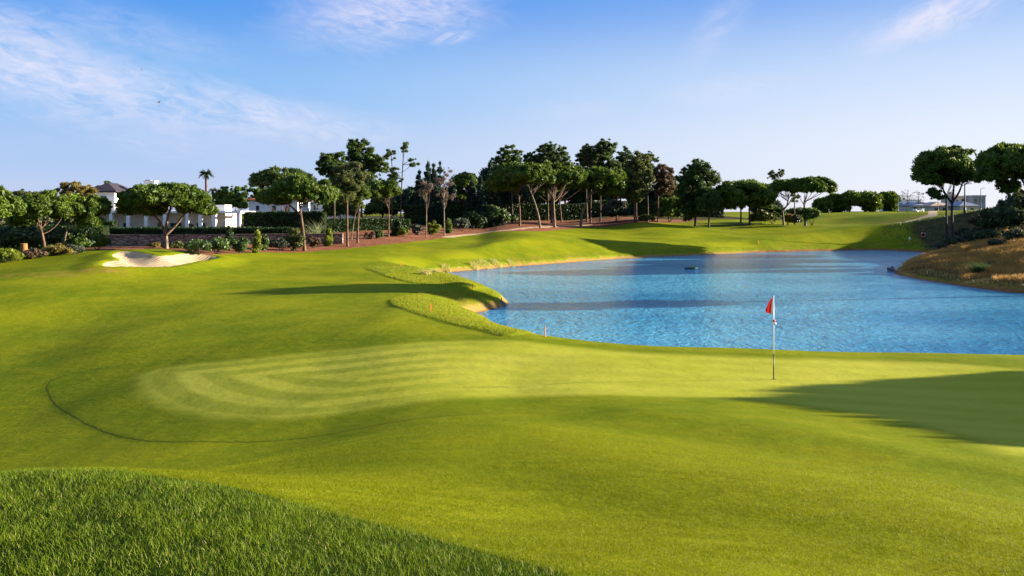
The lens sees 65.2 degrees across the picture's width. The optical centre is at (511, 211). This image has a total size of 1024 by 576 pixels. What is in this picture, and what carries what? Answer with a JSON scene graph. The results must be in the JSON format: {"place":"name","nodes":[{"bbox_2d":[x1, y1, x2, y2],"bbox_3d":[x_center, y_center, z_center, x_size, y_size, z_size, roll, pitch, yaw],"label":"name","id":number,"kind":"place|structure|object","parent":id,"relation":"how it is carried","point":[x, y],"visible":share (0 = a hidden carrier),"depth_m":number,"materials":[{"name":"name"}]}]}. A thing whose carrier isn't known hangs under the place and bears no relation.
{"place":"outdoors","nodes":[
{"label":"outdoors","id":0,"kind":"place"},
{"bbox_2d":[0,466,642,575],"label":"rough grass","id":1,"kind":"structure","parent":0,"point":[178,483],"depth_m":4.27,"materials":[{"name":"plant"}]},
{"bbox_2d":[0,208,1023,575],"bbox_3d":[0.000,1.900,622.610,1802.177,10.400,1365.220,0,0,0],"label":"ground","id":2,"kind":"structure","parent":0,"point":[86,334],"depth_m":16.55,"materials":[{"name":"plant"}]},
{"bbox_2d":[0,248,25,262],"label":"bush","id":3,"kind":"object","parent":2,"relation":"on","point":[6,254],"visible":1,"depth_m":61.61,"materials":[{"name":"green plant"}]},
{"bbox_2d":[0,185,26,223],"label":"stone pine","id":4,"kind":"object","parent":2,"relation":"on","point":[10,203],"visible":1,"depth_m":61.78,"materials":[{"name":"green plant"}]},
{"bbox_2d":[0,224,48,250],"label":"bush","id":5,"kind":"object","parent":2,"relation":"on","point":[29,235],"visible":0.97,"depth_m":73.24,"materials":[{"name":"green plant"}]},
{"bbox_2d":[23,248,47,258],"bbox_3d":[-38.431,3.372,64.025,1.999,0.994,1.733,0,0,34],"label":"bush","id":6,"kind":"object","parent":2,"relation":"on","point":[31,253],"visible":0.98,"depth_m":63.84,"materials":[{"name":"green plant"}]},
{"bbox_2d":[4,188,72,252],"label":"stone pine","id":7,"kind":"object","parent":2,"relation":"on","point":[45,202],"visible":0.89,"depth_m":67.42,"materials":[{"name":"green plant"}]},
{"bbox_2d":[0,224,110,249],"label":"hedge","id":8,"kind":"object","parent":2,"relation":"on","point":[104,229],"visible":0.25,"depth_m":86.93,"materials":[{"name":"green plant"}]},
{"bbox_2d":[42,243,73,255],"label":"bush","id":9,"kind":"object","parent":2,"relation":"on","point":[58,249],"visible":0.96,"depth_m":65.82,"materials":[{"name":"yellow plant"}]},
{"bbox_2d":[44,224,76,244],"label":"bush","id":10,"kind":"object","parent":2,"relation":"on","point":[55,234],"visible":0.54,"depth_m":76.03,"materials":[{"name":"green plant"}]},
{"bbox_2d":[54,181,99,197],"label":"broadleaf tree","id":11,"kind":"object","parent":2,"relation":"on","point":[82,190],"visible":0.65,"depth_m":95.21,"materials":[{"name":"yellow plant"}]},
{"bbox_2d":[60,230,95,246],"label":"bush","id":12,"kind":"object","parent":2,"relation":"on","point":[78,238],"visible":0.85,"depth_m":71.43,"materials":[{"name":"green plant"}]},
{"bbox_2d":[62,193,113,244],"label":"stone pine","id":13,"kind":"object","parent":2,"relation":"on","point":[88,211],"visible":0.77,"depth_m":70.48,"materials":[{"name":"green plant"}]},
{"bbox_2d":[87,233,111,249],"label":"bush","id":14,"kind":"object","parent":2,"relation":"on","point":[102,240],"visible":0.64,"depth_m":75.55,"materials":[{"name":"green plant"}]},
{"bbox_2d":[103,251,216,266],"bbox_3d":[-26.839,3.638,59.452,6.550,1.261,10.305,0,0,0],"label":"sand bunker","id":15,"kind":"object","parent":2,"relation":"in","point":[133,259],"visible":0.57,"depth_m":60.58},
{"bbox_2d":[95,180,255,227],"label":"villa","id":16,"kind":"object","parent":2,"relation":"on","point":[226,215],"visible":0.42,"depth_m":105.25,"materials":[{"name":"paint"}]},
{"bbox_2d":[105,233,342,246],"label":"garden wall","id":17,"kind":"structure","parent":2,"relation":"on","point":[132,240],"depth_m":87.11,"materials":[{"name":"stone"}]},
{"bbox_2d":[212,186,249,210],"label":"tree","id":18,"kind":"object","parent":2,"relation":"on","point":[231,198],"visible":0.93,"depth_m":121.27,"materials":[{"name":"green plant"}]},
{"bbox_2d":[224,185,267,215],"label":"tree","id":19,"kind":"object","parent":2,"relation":"on","point":[244,189],"visible":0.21,"depth_m":148.42,"materials":[{"name":"green plant"}]},
{"bbox_2d":[251,229,262,252],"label":"shrub","id":20,"kind":"object","parent":2,"relation":"on","point":[257,245],"visible":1,"depth_m":72.58,"materials":[{"name":"green plant"}]},
{"bbox_2d":[247,198,309,211],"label":"house","id":21,"kind":"structure","parent":2,"relation":"on","point":[255,206],"depth_m":130.00,"materials":[{"name":"paint"}]},
{"bbox_2d":[321,197,360,217],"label":"understorey tree","id":22,"kind":"object","parent":2,"relation":"on","point":[340,209],"visible":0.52,"depth_m":133.91,"materials":[{"name":"green plant"}]},
{"bbox_2d":[84,217,705,254],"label":"mulch bed","id":23,"kind":"object","parent":2,"relation":"on","point":[410,236],"visible":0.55,"depth_m":108.16,"materials":[{"name":"brown soil"}]},
{"bbox_2d":[113,182,219,248],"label":"stone pine","id":24,"kind":"object","parent":23,"relation":"on","point":[155,200],"visible":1,"depth_m":73.33,"materials":[{"name":"green plant"}]},
{"bbox_2d":[183,239,212,254],"bbox_3d":[-25.309,2.802,64.399,2.216,1.392,2.011,0,0,-27],"label":"shrub","id":25,"kind":"object","parent":23,"relation":"on","point":[195,245],"visible":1,"depth_m":63.95,"materials":[{"name":"green plant"}]},
{"bbox_2d":[109,225,291,234],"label":"hedge","id":26,"kind":"object","parent":23,"relation":"on","point":[156,230],"visible":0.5,"depth_m":91.00,"materials":[{"name":"green plant"}]},
{"bbox_2d":[208,236,229,253],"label":"shrub","id":27,"kind":"object","parent":23,"relation":"on","point":[219,244],"visible":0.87,"depth_m":67.12,"materials":[{"name":"green plant"}]},
{"bbox_2d":[228,236,250,253],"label":"shrub","id":28,"kind":"object","parent":23,"relation":"on","point":[241,244],"visible":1,"depth_m":70.20,"materials":[{"name":"green plant"}]},
{"bbox_2d":[269,238,290,250],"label":"shrub","id":29,"kind":"object","parent":23,"relation":"on","point":[279,243],"visible":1,"depth_m":78.63,"materials":[{"name":"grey plant"}]},
{"bbox_2d":[247,164,316,211],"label":"stone pine","id":30,"kind":"object","parent":23,"relation":"on","point":[262,179],"visible":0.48,"depth_m":109.78,"materials":[{"name":"green plant"}]},
{"bbox_2d":[242,210,327,233],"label":"hedge","id":31,"kind":"object","parent":23,"relation":"on","point":[280,218],"visible":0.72,"depth_m":104.01,"materials":[{"name":"green plant"}]},
{"bbox_2d":[283,227,305,250],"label":"shrub","id":32,"kind":"object","parent":23,"relation":"on","point":[295,241],"visible":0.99,"depth_m":79.56,"materials":[{"name":"green plant"}]},
{"bbox_2d":[254,172,341,250],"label":"stone pine","id":33,"kind":"object","parent":23,"relation":"on","point":[298,187],"visible":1,"depth_m":78.83,"materials":[{"name":"green plant"}]},
{"bbox_2d":[314,152,353,217],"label":"maritime pine","id":34,"kind":"object","parent":23,"relation":"on","point":[326,163],"visible":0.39,"depth_m":117.44,"materials":[{"name":"green plant"}]},
{"bbox_2d":[331,161,367,246],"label":"maritime pine","id":35,"kind":"object","parent":23,"relation":"on","point":[344,176],"visible":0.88,"depth_m":86.48,"materials":[{"name":"green plant"}]},
{"bbox_2d":[348,184,372,242],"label":"maritime pine","id":36,"kind":"object","parent":23,"relation":"on","point":[362,195],"visible":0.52,"depth_m":90.81,"materials":[{"name":"green plant"}]},
{"bbox_2d":[340,138,388,217],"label":"maritime pine","id":37,"kind":"object","parent":23,"relation":"on","point":[370,161],"visible":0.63,"depth_m":121.34,"materials":[{"name":"green plant"}]},
{"bbox_2d":[326,217,410,232],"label":"hedge","id":38,"kind":"object","parent":23,"relation":"on","point":[364,224],"visible":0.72,"depth_m":112.62,"materials":[{"name":"green plant"}]},
{"bbox_2d":[363,197,399,217],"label":"understorey tree","id":39,"kind":"object","parent":23,"relation":"on","point":[377,206],"visible":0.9,"depth_m":139.36,"materials":[{"name":"green plant"}]},
{"bbox_2d":[365,179,402,236],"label":"stone pine","id":40,"kind":"object","parent":23,"relation":"on","point":[388,189],"visible":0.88,"depth_m":100.26,"materials":[{"name":"green plant"}]},
{"bbox_2d":[381,149,400,218],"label":"maritime pine","id":41,"kind":"object","parent":23,"relation":"on","point":[386,156],"visible":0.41,"depth_m":127.89,"materials":[{"name":"green plant"}]},
{"bbox_2d":[393,185,415,211],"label":"understorey tree","id":42,"kind":"object","parent":23,"relation":"on","point":[408,194],"visible":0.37,"depth_m":143.59,"materials":[{"name":"green plant"}]},
{"bbox_2d":[391,141,419,218],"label":"maritime pine","id":43,"kind":"object","parent":23,"relation":"on","point":[404,147],"visible":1,"depth_m":125.91,"materials":[{"name":"green plant"}]},
{"bbox_2d":[413,169,423,204],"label":"cedar","id":44,"kind":"object","parent":23,"relation":"on","point":[417,197],"visible":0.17,"depth_m":141.50,"materials":[{"name":"green plant"}]},
{"bbox_2d":[419,161,431,204],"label":"cedar","id":45,"kind":"object","parent":23,"relation":"on","point":[427,173],"visible":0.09,"depth_m":139.51,"materials":[{"name":"green plant"}]},
{"bbox_2d":[418,181,433,237],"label":"withered pine","id":46,"kind":"object","parent":23,"relation":"on","point":[426,190],"visible":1,"depth_m":103.41,"materials":[{"name":"brown plant"}]},
{"bbox_2d":[403,204,464,225],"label":"hedge","id":47,"kind":"object","parent":23,"relation":"on","point":[415,213],"visible":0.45,"depth_m":136.82,"materials":[{"name":"green plant"}]},
{"bbox_2d":[425,163,442,226],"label":"cedar","id":48,"kind":"object","parent":23,"relation":"on","point":[434,210],"visible":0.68,"depth_m":136.90,"materials":[{"name":"green plant"}]},
{"bbox_2d":[433,167,455,235],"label":"withered pine","id":49,"kind":"object","parent":23,"relation":"on","point":[443,191],"visible":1,"depth_m":109.18,"materials":[{"name":"brown plant"}]},
{"bbox_2d":[447,175,460,204],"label":"cedar","id":50,"kind":"object","parent":23,"relation":"on","point":[451,190],"visible":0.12,"depth_m":142.96,"materials":[{"name":"green plant"}]},
{"bbox_2d":[452,217,470,230],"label":"shrub","id":51,"kind":"object","parent":23,"relation":"on","point":[460,222],"visible":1,"depth_m":124.38,"materials":[{"name":"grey plant"}]},
{"bbox_2d":[448,171,478,204],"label":"tree","id":52,"kind":"object","parent":23,"relation":"on","point":[463,180],"visible":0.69,"depth_m":148.61,"materials":[{"name":"plant"}]},
{"bbox_2d":[461,178,477,227],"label":"cedar","id":53,"kind":"object","parent":23,"relation":"on","point":[471,200],"visible":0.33,"depth_m":140.22,"materials":[{"name":"green plant"}]},
{"bbox_2d":[462,211,486,228],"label":"shrub","id":54,"kind":"object","parent":23,"relation":"on","point":[471,217],"visible":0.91,"depth_m":131.30,"materials":[{"name":"green plant"}]},
{"bbox_2d":[473,160,507,227],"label":"cedar","id":55,"kind":"object","parent":23,"relation":"on","point":[487,199],"visible":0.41,"depth_m":137.19,"materials":[{"name":"green plant"}]},
{"bbox_2d":[486,205,501,226],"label":"shrub","id":56,"kind":"object","parent":23,"relation":"on","point":[493,212],"visible":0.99,"depth_m":134.86,"materials":[{"name":"green plant"}]},
{"bbox_2d":[477,168,530,207],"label":"cedar","id":57,"kind":"object","parent":23,"relation":"on","point":[506,197],"visible":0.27,"depth_m":153.75,"materials":[{"name":"green plant"}]},
{"bbox_2d":[490,144,523,221],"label":"maritime pine","id":58,"kind":"object","parent":23,"relation":"on","point":[507,156],"visible":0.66,"depth_m":151.05,"materials":[{"name":"green plant"}]},
{"bbox_2d":[481,160,539,225],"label":"stone pine","id":59,"kind":"object","parent":23,"relation":"on","point":[498,179],"visible":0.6,"depth_m":130.57,"materials":[{"name":"green plant"}]},
{"bbox_2d":[510,162,556,227],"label":"stone pine","id":60,"kind":"object","parent":23,"relation":"on","point":[534,172],"visible":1,"depth_m":127.14,"materials":[{"name":"green plant"}]},
{"bbox_2d":[526,182,561,220],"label":"stone pine","id":61,"kind":"object","parent":23,"relation":"on","point":[543,187],"visible":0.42,"depth_m":167.67,"materials":[{"name":"green plant"}]},
{"bbox_2d":[500,203,588,220],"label":"hedge","id":62,"kind":"object","parent":23,"relation":"on","point":[568,212],"visible":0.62,"depth_m":172.78,"materials":[{"name":"green plant"}]},
{"bbox_2d":[522,141,575,222],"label":"maritime pine","id":63,"kind":"object","parent":23,"relation":"on","point":[547,151],"visible":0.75,"depth_m":159.34,"materials":[{"name":"green plant"}]},
{"bbox_2d":[525,159,588,227],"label":"stone pine","id":64,"kind":"object","parent":23,"relation":"on","point":[568,172],"visible":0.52,"depth_m":132.75,"materials":[{"name":"green plant"}]},
{"bbox_2d":[574,152,589,221],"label":"maritime pine","id":65,"kind":"object","parent":23,"relation":"on","point":[578,156],"visible":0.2,"depth_m":160.57,"materials":[{"name":"green plant"}]},
{"bbox_2d":[579,143,602,222],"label":"maritime pine","id":66,"kind":"object","parent":23,"relation":"on","point":[587,150],"visible":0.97,"depth_m":154.44,"materials":[{"name":"green plant"}]},
{"bbox_2d":[565,165,630,225],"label":"stone pine","id":67,"kind":"object","parent":23,"relation":"on","point":[614,181],"visible":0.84,"depth_m":141.67,"materials":[{"name":"green plant"}]},
{"bbox_2d":[586,138,621,221],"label":"maritime pine","id":68,"kind":"object","parent":23,"relation":"on","point":[607,149],"visible":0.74,"depth_m":154.90,"materials":[{"name":"green plant"}]},
{"bbox_2d":[601,198,630,221],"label":"shrub","id":69,"kind":"object","parent":23,"relation":"on","point":[613,207],"visible":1,"depth_m":151.65,"materials":[{"name":"green plant"}]},
{"bbox_2d":[613,146,632,218],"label":"maritime pine","id":70,"kind":"object","parent":23,"relation":"on","point":[623,158],"visible":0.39,"depth_m":157.86,"materials":[{"name":"green plant"}]},
{"bbox_2d":[620,150,655,221],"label":"maritime pine","id":71,"kind":"object","parent":23,"relation":"on","point":[634,170],"visible":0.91,"depth_m":147.02,"materials":[{"name":"green plant"}]},
{"bbox_2d":[642,151,658,221],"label":"maritime pine","id":72,"kind":"object","parent":23,"relation":"on","point":[654,160],"visible":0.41,"depth_m":149.47,"materials":[{"name":"green plant"}]},
{"bbox_2d":[652,163,675,221],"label":"maritime pine","id":73,"kind":"object","parent":23,"relation":"on","point":[663,183],"visible":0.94,"depth_m":150.65,"materials":[{"name":"red plant"}]},
{"bbox_2d":[655,196,682,221],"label":"shrub","id":74,"kind":"object","parent":23,"relation":"on","point":[665,208],"visible":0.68,"depth_m":152.72,"materials":[{"name":"green plant"}]},
{"bbox_2d":[522,183,556,203],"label":"understorey tree","id":75,"kind":"object","parent":2,"relation":"on","point":[538,199],"visible":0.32,"depth_m":184.85,"materials":[{"name":"green plant"}]},
{"bbox_2d":[546,187,584,203],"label":"understorey tree","id":76,"kind":"object","parent":2,"relation":"on","point":[571,192],"visible":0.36,"depth_m":186.46,"materials":[{"name":"green plant"}]},
{"bbox_2d":[123,338,1023,458],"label":"putting green","id":77,"kind":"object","parent":2,"relation":"on","point":[977,407],"visible":0.99,"depth_m":21.16,"materials":[{"name":"plant"}]},
{"bbox_2d":[766,296,775,379],"bbox_3d":[6.816,3.384,21.075,0.290,2.362,0.128,0,0,0],"label":"golf flag","id":78,"kind":"object","parent":77,"relation":"on","point":[770,308],"visible":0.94,"depth_m":21.07,"materials":[{"name":"fabric"}]},
{"bbox_2d":[573,188,602,204],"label":"understorey tree","id":79,"kind":"object","parent":2,"relation":"on","point":[580,197],"visible":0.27,"depth_m":186.90,"materials":[{"name":"green plant"}]},
{"bbox_2d":[587,200,724,217],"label":"hedge","id":80,"kind":"object","parent":2,"relation":"on","point":[641,207],"visible":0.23,"depth_m":181.09,"materials":[{"name":"green plant"}]},
{"bbox_2d":[671,158,721,225],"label":"maritime pine","id":81,"kind":"object","parent":2,"relation":"on","point":[695,178],"visible":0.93,"depth_m":145.09,"materials":[{"name":"green plant"}]},
{"bbox_2d":[694,187,724,226],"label":"maritime pine","id":82,"kind":"object","parent":2,"relation":"on","point":[708,199],"visible":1,"depth_m":141.52,"materials":[{"name":"green plant"}]},
{"bbox_2d":[715,178,779,224],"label":"stone pine","id":83,"kind":"object","parent":2,"relation":"on","point":[743,193],"visible":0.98,"depth_m":143.26,"materials":[{"name":"green plant"}]},
{"bbox_2d":[748,209,777,224],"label":"shrub","id":84,"kind":"object","parent":2,"relation":"on","point":[759,215],"visible":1,"depth_m":146.12,"materials":[{"name":"green plant"}]},
{"bbox_2d":[770,178,791,224],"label":"stone pine","id":85,"kind":"object","parent":2,"relation":"on","point":[777,184],"visible":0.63,"depth_m":146.61,"materials":[{"name":"green plant"}]},
{"bbox_2d":[783,175,837,225],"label":"stone pine","id":86,"kind":"object","parent":2,"relation":"on","point":[812,184],"visible":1,"depth_m":142.71,"materials":[{"name":"green plant"}]},
{"bbox_2d":[801,207,822,225],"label":"shrub","id":87,"kind":"object","parent":2,"relation":"on","point":[811,213],"visible":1,"depth_m":143.64,"materials":[{"name":"green plant"}]},
{"bbox_2d":[811,196,833,212],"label":"stone pine","id":88,"kind":"object","parent":2,"relation":"on","point":[823,204],"visible":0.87,"depth_m":236.33,"materials":[{"name":"green plant"}]},
{"bbox_2d":[825,193,842,212],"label":"stone pine","id":89,"kind":"object","parent":2,"relation":"on","point":[833,198],"visible":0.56,"depth_m":240.41,"materials":[{"name":"green plant"}]},
{"bbox_2d":[836,190,862,211],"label":"stone pine","id":90,"kind":"object","parent":2,"relation":"on","point":[849,199],"visible":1,"depth_m":237.62,"materials":[{"name":"green plant"}]},
{"bbox_2d":[858,190,884,211],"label":"stone pine","id":91,"kind":"object","parent":2,"relation":"on","point":[871,202],"visible":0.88,"depth_m":237.95,"materials":[{"name":"green plant"}]},
{"bbox_2d":[880,190,901,211],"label":"stone pine","id":92,"kind":"object","parent":2,"relation":"on","point":[892,200],"visible":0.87,"depth_m":241.76,"materials":[{"name":"green plant"}]},
{"bbox_2d":[910,202,950,210],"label":"house","id":93,"kind":"structure","parent":2,"relation":"on","point":[930,206],"depth_m":246.42,"materials":[{"name":"tile"}]},
{"bbox_2d":[910,144,980,237],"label":"stone pine","id":94,"kind":"object","parent":2,"relation":"on","point":[952,160],"visible":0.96,"depth_m":113.34,"materials":[{"name":"green plant"}]},
{"bbox_2d":[934,170,960,238],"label":"stone pine","id":95,"kind":"object","parent":2,"relation":"on","point":[946,179],"visible":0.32,"depth_m":116.80,"materials":[{"name":"green plant"}]},
{"bbox_2d":[883,206,1023,250],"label":"undergrowth","id":96,"kind":"object","parent":2,"relation":"on","point":[913,232],"visible":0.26,"depth_m":125.53,"materials":[{"name":"green plant"}]},
{"bbox_2d":[895,226,1023,282],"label":"dry grass","id":97,"kind":"structure","parent":2,"relation":"on","point":[1007,252],"depth_m":73.25,"materials":[{"name":"plant"}]},
{"bbox_2d":[899,260,1023,286],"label":"sedge","id":98,"kind":"object","parent":2,"relation":"on","point":[953,277],"visible":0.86,"depth_m":68.08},
{"bbox_2d":[948,201,978,210],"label":"house","id":99,"kind":"structure","parent":2,"relation":"on","point":[958,205],"depth_m":240.41,"materials":[{"name":"white glass"}]},
{"bbox_2d":[966,195,985,209],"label":"house","id":100,"kind":"structure","parent":2,"relation":"on","point":[974,199],"depth_m":258.00,"materials":[{"name":"grey glass"}]},
{"bbox_2d":[973,228,1002,238],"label":"bush","id":101,"kind":"object","parent":2,"relation":"on","point":[983,233],"visible":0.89,"depth_m":84.51,"materials":[{"name":"green plant"}]},
{"bbox_2d":[979,206,1008,230],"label":"bush","id":102,"kind":"object","parent":2,"relation":"on","point":[988,221],"visible":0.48,"depth_m":89.44,"materials":[{"name":"green plant"}]},
{"bbox_2d":[972,141,1023,193],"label":"stone pine","id":103,"kind":"object","parent":2,"relation":"on","point":[1001,164],"visible":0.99,"depth_m":85.23,"materials":[{"name":"green plant"}]},
{"bbox_2d":[993,191,1023,229],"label":"bush","id":104,"kind":"object","parent":2,"relation":"on","point":[1009,211],"visible":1,"depth_m":83.00,"materials":[{"name":"green plant"}]},
{"bbox_2d":[998,227,1023,239],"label":"bush","id":105,"kind":"object","parent":2,"relation":"on","point":[1018,232],"visible":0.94,"depth_m":78.50,"materials":[{"name":"green plant"}]},
{"bbox_2d":[0,0,1023,213],"label":"sky","id":106,"kind":"structure","parent":0,"point":[849,93],"materials":[{"name":"blue"}]},
{"bbox_2d":[366,238,919,335],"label":"bank grass","id":107,"kind":"structure","parent":0,"point":[453,305],"depth_m":46.64,"materials":[{"name":"plant"}]},
{"bbox_2d":[444,211,937,237],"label":"path","id":108,"kind":"structure","parent":0,"point":[932,213],"depth_m":132.07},
{"bbox_2d":[449,250,1023,354],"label":"water","id":109,"kind":"structure","parent":0,"point":[849,301],"depth_m":51.03,"materials":[{"name":"liquid"}]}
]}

